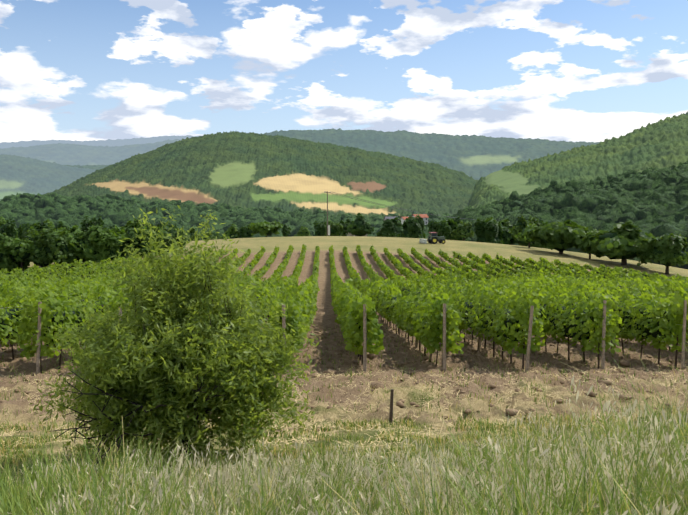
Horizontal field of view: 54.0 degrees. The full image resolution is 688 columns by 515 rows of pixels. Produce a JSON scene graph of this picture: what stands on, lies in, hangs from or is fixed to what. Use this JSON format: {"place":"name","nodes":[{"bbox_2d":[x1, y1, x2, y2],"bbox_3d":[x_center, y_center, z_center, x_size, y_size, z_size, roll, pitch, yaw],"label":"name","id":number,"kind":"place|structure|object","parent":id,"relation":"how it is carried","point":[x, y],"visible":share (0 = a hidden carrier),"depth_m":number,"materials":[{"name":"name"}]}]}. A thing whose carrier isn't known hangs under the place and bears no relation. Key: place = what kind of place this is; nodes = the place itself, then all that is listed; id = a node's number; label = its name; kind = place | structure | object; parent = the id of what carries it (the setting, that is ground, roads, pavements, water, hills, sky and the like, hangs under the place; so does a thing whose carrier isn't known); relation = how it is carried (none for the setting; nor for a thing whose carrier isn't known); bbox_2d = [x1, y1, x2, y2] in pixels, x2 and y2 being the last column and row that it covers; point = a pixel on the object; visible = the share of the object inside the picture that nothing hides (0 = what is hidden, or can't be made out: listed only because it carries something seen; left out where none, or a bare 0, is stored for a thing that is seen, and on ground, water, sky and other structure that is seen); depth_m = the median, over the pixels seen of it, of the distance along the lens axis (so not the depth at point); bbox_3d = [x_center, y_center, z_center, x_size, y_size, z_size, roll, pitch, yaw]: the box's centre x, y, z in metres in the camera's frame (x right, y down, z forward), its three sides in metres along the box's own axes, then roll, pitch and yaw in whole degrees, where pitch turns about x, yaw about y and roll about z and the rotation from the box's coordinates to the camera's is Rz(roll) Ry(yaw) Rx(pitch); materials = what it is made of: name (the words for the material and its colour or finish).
{"place":"outdoors","nodes":[
{"label":"outdoors","id":0,"kind":"place"},
{"bbox_2d":[0,154,94,198],"bbox_3d":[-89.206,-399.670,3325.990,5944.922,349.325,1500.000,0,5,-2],"label":"hill","id":1,"kind":"structure","parent":0,"point":[21,175],"depth_m":3113.99,"materials":[{"name":"green plant"}]},
{"bbox_2d":[0,139,181,165],"bbox_3d":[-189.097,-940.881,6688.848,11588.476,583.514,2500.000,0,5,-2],"label":"hill","id":2,"kind":"structure","parent":0,"point":[70,154],"depth_m":6662.21,"materials":[{"name":"green plant"}]},
{"bbox_2d":[0,135,198,148],"bbox_3d":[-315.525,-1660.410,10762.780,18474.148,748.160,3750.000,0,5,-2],"label":"hill","id":3,"kind":"structure","parent":0,"point":[119,142],"depth_m":11056.24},
{"bbox_2d":[46,131,478,216],"bbox_3d":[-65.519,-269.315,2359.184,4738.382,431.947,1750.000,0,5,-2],"label":"hill","id":4,"kind":"structure","parent":0,"point":[247,170],"depth_m":2081.75,"materials":[{"name":"green plant"}]},
{"bbox_2d":[64,128,599,179],"bbox_3d":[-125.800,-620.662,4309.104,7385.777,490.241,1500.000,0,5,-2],"label":"hill","id":5,"kind":"structure","parent":0,"point":[475,157],"depth_m":4320.74,"materials":[{"name":"green plant"}]},
{"bbox_2d":[0,236,687,514],"bbox_3d":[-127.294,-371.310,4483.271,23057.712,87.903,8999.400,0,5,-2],"label":"terrain","id":6,"kind":"structure","parent":0,"point":[324,317],"depth_m":17.13,"materials":[{"name":"beige soil"}]},
{"bbox_2d":[30,205,318,469],"bbox_3d":[-2.123,1.177,8.629,3.550,3.608,2.962,0,5,-2],"label":"bush","id":7,"kind":"object","parent":6,"relation":"on","point":[246,379],"depth_m":8.19,"materials":[{"name":"green plant"}]},
{"bbox_2d":[134,265,249,359],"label":"branches","id":8,"kind":"object","parent":7,"relation":"on","point":[194,318],"visible":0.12,"depth_m":8.36,"materials":[{"name":"brown plant"}]},
{"bbox_2d":[0,213,555,249],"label":"tree","id":9,"kind":"object","parent":6,"relation":"on","point":[448,226],"visible":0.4,"depth_m":205.48,"materials":[{"name":"green plant"}]},
{"bbox_2d":[0,216,599,270],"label":"tree","id":10,"kind":"object","parent":6,"relation":"on","point":[111,237],"visible":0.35,"depth_m":112.60,"materials":[{"name":"green plant"}]},
{"bbox_2d":[0,215,687,271],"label":"row of trees","id":11,"kind":"object","parent":6,"relation":"on","point":[359,223],"visible":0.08,"depth_m":118.64,"materials":[{"name":"green plant"}]},
{"bbox_2d":[0,244,687,372],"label":"vine","id":12,"kind":"object","parent":6,"relation":"on","point":[511,293],"depth_m":23.21,"materials":[{"name":"green plant"}]},
{"bbox_2d":[8,285,679,344],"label":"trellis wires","id":13,"kind":"object","parent":12,"relation":"on","point":[427,305],"visible":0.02,"depth_m":25.99,"materials":[{"name":"grey metal"}]},
{"bbox_2d":[0,326,687,514],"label":"grass","id":14,"kind":"structure","parent":6,"relation":"on","point":[21,503],"depth_m":4.21,"materials":[{"name":"green plant"}]},
{"bbox_2d":[0,361,687,474],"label":"straw","id":15,"kind":"object","parent":6,"relation":"on","point":[302,441],"visible":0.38,"depth_m":13.25,"materials":[{"name":"beige plant"}]},
{"bbox_2d":[0,326,687,420],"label":"clods","id":16,"kind":"object","parent":6,"relation":"on","point":[511,412],"visible":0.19,"depth_m":18.01,"materials":[{"name":"brown soil"}]},
{"bbox_2d":[1,359,687,514],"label":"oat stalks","id":17,"kind":"object","parent":6,"relation":"on","point":[450,490],"visible":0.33,"depth_m":3.50,"materials":[{"name":"green plant"}]},
{"bbox_2d":[7,376,687,514],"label":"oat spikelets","id":18,"kind":"object","parent":17,"relation":"attached to","point":[667,437],"visible":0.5,"depth_m":3.65,"materials":[{"name":"beige plant"}]},
{"bbox_2d":[21,236,668,274],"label":"tree trunks","id":19,"kind":"object","parent":6,"relation":"on","point":[623,261],"visible":0.04,"depth_m":119.56,"materials":[{"name":"brown wood"}]},
{"bbox_2d":[36,263,686,373],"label":"vineyard posts","id":20,"kind":"object","parent":6,"relation":"on","point":[38,334],"depth_m":18.44,"materials":[{"name":"wood"}]},
{"bbox_2d":[347,214,428,235],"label":"buildings","id":21,"kind":"structure","parent":6,"relation":"on","point":[425,217],"depth_m":469.40,"materials":[{"name":"tile"}]},
{"bbox_2d":[389,389,393,423],"bbox_3d":[0.868,2.803,12.432,0.086,0.762,0.073,-2,6,-24],"label":"stake","id":22,"kind":"object","parent":6,"relation":"on","point":[391,407],"visible":0.8,"depth_m":12.40,"materials":[{"name":"brown wood"}]},
{"bbox_2d":[324,191,476,235],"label":"pole wires","id":23,"kind":"object","parent":6,"relation":"on","point":[327,192],"visible":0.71,"depth_m":172.82,"materials":[{"name":"brown wood"}]},
{"bbox_2d":[419,232,445,243],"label":"tractor","id":24,"kind":"object","parent":6,"relation":"on","point":[433,238],"visible":1,"depth_m":127.96,"materials":[{"name":"grey"}]},
{"bbox_2d":[0,0,687,142],"label":"sky","id":25,"kind":"structure","parent":0,"point":[594,71],"materials":[{"name":"blue"}]},
{"bbox_2d":[468,111,687,207],"bbox_3d":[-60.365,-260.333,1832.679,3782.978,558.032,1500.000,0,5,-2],"label":"hill","id":26,"kind":"structure","parent":0,"point":[661,143],"depth_m":1841.21,"materials":[{"name":"green plant"}]},
{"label":"hill","id":27,"kind":"structure","parent":0,"visible":0},
{"bbox_2d":[424,160,687,268],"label":"forest","id":28,"kind":"object","parent":27,"relation":"on","point":[654,201],"visible":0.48,"depth_m":408.75,"materials":[{"name":"green plant"}]},
{"bbox_3d":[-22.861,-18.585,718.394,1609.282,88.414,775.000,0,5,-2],"label":"hill","id":29,"kind":"structure","parent":0,"visible":0},
{"bbox_2d":[0,192,683,268],"bbox_3d":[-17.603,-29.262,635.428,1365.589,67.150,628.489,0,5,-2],"label":"forest","id":30,"kind":"object","parent":29,"relation":"on","point":[70,212],"visible":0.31,"depth_m":640.93,"materials":[{"name":"green plant"}]}
]}

